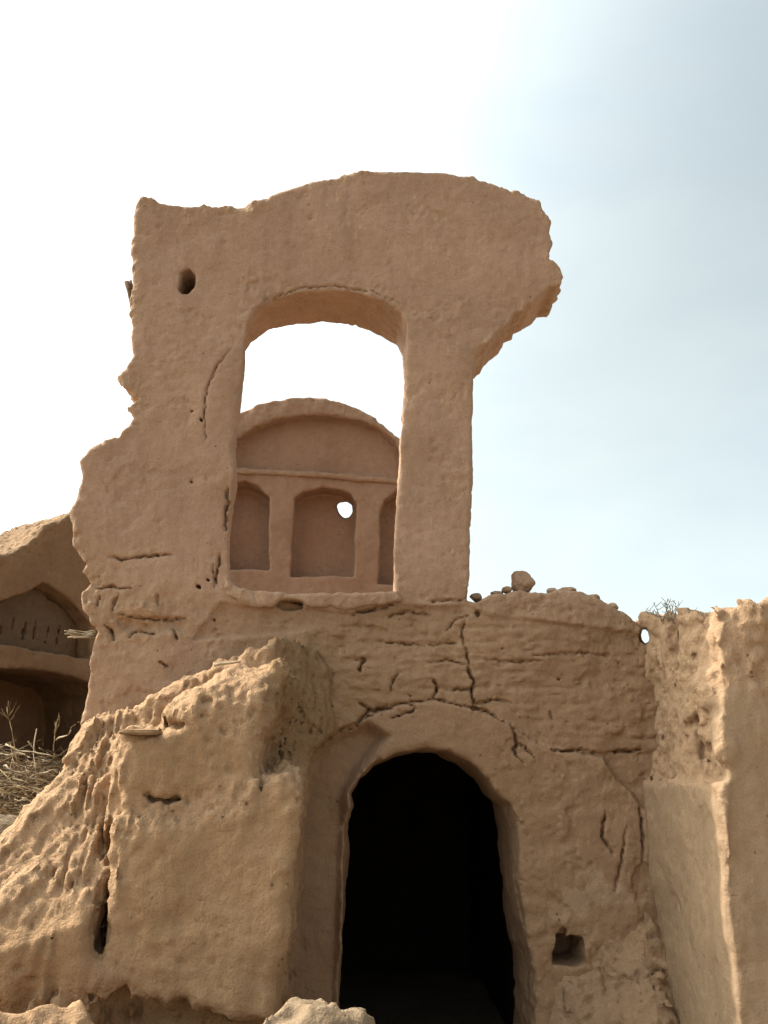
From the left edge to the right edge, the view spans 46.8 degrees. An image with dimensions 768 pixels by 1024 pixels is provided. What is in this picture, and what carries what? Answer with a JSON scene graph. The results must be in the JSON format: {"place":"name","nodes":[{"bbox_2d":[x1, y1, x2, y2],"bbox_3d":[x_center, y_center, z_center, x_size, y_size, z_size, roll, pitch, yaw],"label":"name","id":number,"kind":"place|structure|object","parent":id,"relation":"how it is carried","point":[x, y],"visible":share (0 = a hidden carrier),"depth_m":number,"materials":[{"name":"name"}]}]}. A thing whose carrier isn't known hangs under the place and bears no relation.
{"place":"outdoors","nodes":[
{"label":"outdoors","id":0,"kind":"place"},
{"bbox_2d":[0,806,505,1023],"bbox_3d":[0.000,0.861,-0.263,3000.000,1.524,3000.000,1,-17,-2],"label":"ground","id":1,"kind":"structure","parent":0,"point":[437,997],"depth_m":6.99,"materials":[{"name":"black soil"}]},
{"bbox_2d":[0,724,75,832],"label":"brushwood pile","id":2,"kind":"object","parent":1,"relation":"on","point":[13,801],"visible":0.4,"depth_m":5.08,"materials":[{"name":"plant"}]},
{"bbox_2d":[0,701,19,765],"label":"dry stalk","id":3,"kind":"object","parent":2,"relation":"on","point":[11,728],"visible":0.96,"depth_m":4.98,"materials":[{"name":"plant"}]},
{"bbox_2d":[53,714,59,757],"bbox_3d":[-1.841,1.254,4.979,0.025,0.249,0.098,7,-18,-21],"label":"dry stalk","id":4,"kind":"object","parent":2,"relation":"on","point":[56,727],"visible":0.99,"depth_m":4.97,"materials":[{"name":"plant"}]},
{"bbox_2d":[0,1000,93,1023],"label":"earth lump","id":5,"kind":"object","parent":1,"relation":"on","point":[75,1012],"visible":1,"depth_m":2.98,"materials":[{"name":"beige soil"}]},
{"bbox_2d":[0,512,97,807],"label":"niched ruin wall","id":6,"kind":"structure","parent":1,"relation":"on","point":[45,670],"depth_m":7.07,"materials":[{"name":"brown soil"}]},
{"bbox_2d":[0,635,340,1023],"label":"eroded buttress","id":7,"kind":"structure","parent":1,"relation":"on","point":[151,879],"depth_m":3.70,"materials":[{"name":"beige soil"}]},
{"bbox_2d":[119,729,162,734],"bbox_3d":[-1.065,0.967,3.899,0.175,0.027,0.158,3,-14,-7],"label":"flat slab","id":8,"kind":"object","parent":7,"relation":"on","point":[139,731],"depth_m":3.83,"materials":[{"name":"beige wood"}]},
{"bbox_2d":[214,661,240,666],"bbox_3d":[-0.742,0.719,4.197,0.126,0.031,0.015,3,-17,-11],"label":"dry stick","id":9,"kind":"object","parent":7,"relation":"on","point":[221,664],"visible":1,"depth_m":4.19,"materials":[{"name":"beige wood"}]},
{"bbox_2d":[263,997,374,1023],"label":"fallen block","id":10,"kind":"object","parent":1,"relation":"on","point":[295,1010],"depth_m":2.66,"materials":[{"name":"beige soil"}]},
{"bbox_2d":[69,170,657,1023],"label":"ruined facade","id":11,"kind":"structure","parent":1,"relation":"on","point":[479,772],"depth_m":4.98,"materials":[{"name":"soil"}]},
{"bbox_2d":[64,629,96,638],"bbox_3d":[-1.637,0.659,4.788,0.172,0.066,0.134,6,-18,-19],"label":"reed bundle","id":12,"kind":"object","parent":11,"relation":"attached to","point":[92,634],"visible":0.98,"depth_m":4.78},
{"bbox_2d":[124,280,132,299],"bbox_3d":[-1.558,-1.282,5.448,0.108,0.308,0.033,16,-23,-41],"label":"wood stub","id":13,"kind":"object","parent":11,"relation":"on","point":[129,286],"visible":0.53,"depth_m":5.45,"materials":[{"name":"brown wood"}]},
{"bbox_2d":[469,593,481,601],"bbox_3d":[0.519,0.485,5.032,0.073,0.053,0.077,1,-17,-2],"label":"mud clod","id":14,"kind":"object","parent":11,"relation":"on","point":[475,597],"visible":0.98,"depth_m":5.00,"materials":[{"name":"soil"}]},
{"bbox_2d":[490,591,502,594],"bbox_3d":[0.641,0.472,5.040,0.074,0.046,0.105,-3,-17,9],"label":"mud clod","id":15,"kind":"object","parent":11,"relation":"on","point":[497,592],"visible":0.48,"depth_m":5.00,"materials":[{"name":"soil"}]},
{"bbox_2d":[501,586,511,593],"bbox_3d":[0.696,0.441,5.020,0.061,0.043,0.061,1,-17,-2],"label":"mud clod","id":16,"kind":"object","parent":11,"relation":"on","point":[506,589],"visible":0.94,"depth_m":5.00,"materials":[{"name":"soil"}]},
{"bbox_2d":[511,571,535,591],"bbox_3d":[0.796,0.406,5.101,0.135,0.132,0.141,1,-17,-2],"label":"mud clod","id":17,"kind":"object","parent":11,"relation":"on","point":[523,581],"visible":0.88,"depth_m":5.05,"materials":[{"name":"soil"}]},
{"bbox_2d":[546,588,556,592],"bbox_3d":[0.952,0.451,5.030,0.061,0.040,0.077,1,-17,-2],"label":"mud clod","id":18,"kind":"object","parent":11,"relation":"on","point":[548,590],"visible":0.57,"depth_m":5.01,"materials":[{"name":"soil"}]},
{"bbox_2d":[558,587,576,590],"bbox_3d":[1.037,0.450,5.042,0.086,0.047,0.124,6,-18,-19],"label":"mud clod","id":19,"kind":"object","parent":11,"relation":"on","point":[569,588],"visible":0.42,"depth_m":5.01,"materials":[{"name":"soil"}]},
{"bbox_2d":[608,603,618,609],"bbox_3d":[1.294,0.535,5.014,0.068,0.045,0.067,1,-17,-2],"label":"mud clod","id":20,"kind":"object","parent":11,"relation":"on","point":[614,605],"visible":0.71,"depth_m":4.99,"materials":[{"name":"soil"}]},
{"bbox_2d":[547,912,678,1023],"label":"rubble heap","id":21,"kind":"object","parent":1,"relation":"on","point":[629,983],"visible":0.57,"depth_m":4.29,"materials":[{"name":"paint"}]},
{"bbox_2d":[635,597,767,1023],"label":"court side wall","id":22,"kind":"structure","parent":1,"relation":"on","point":[705,790],"depth_m":3.93,"materials":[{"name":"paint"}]},
{"bbox_2d":[645,597,682,621],"bbox_3d":[1.448,0.497,4.572,0.171,0.138,0.155,1,-17,-2],"label":"dry weed","id":23,"kind":"object","parent":22,"relation":"on","point":[664,617],"visible":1,"depth_m":4.58,"materials":[{"name":"grey plant"}]},
{"bbox_2d":[230,397,399,593],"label":"vault end wall","id":24,"kind":"structure","parent":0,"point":[306,466],"depth_m":8.83,"materials":[{"name":"soil"}]},
{"bbox_2d":[0,0,767,642],"label":"sky","id":25,"kind":"structure","parent":0,"point":[620,435],"materials":[{"name":"white"}]}
]}

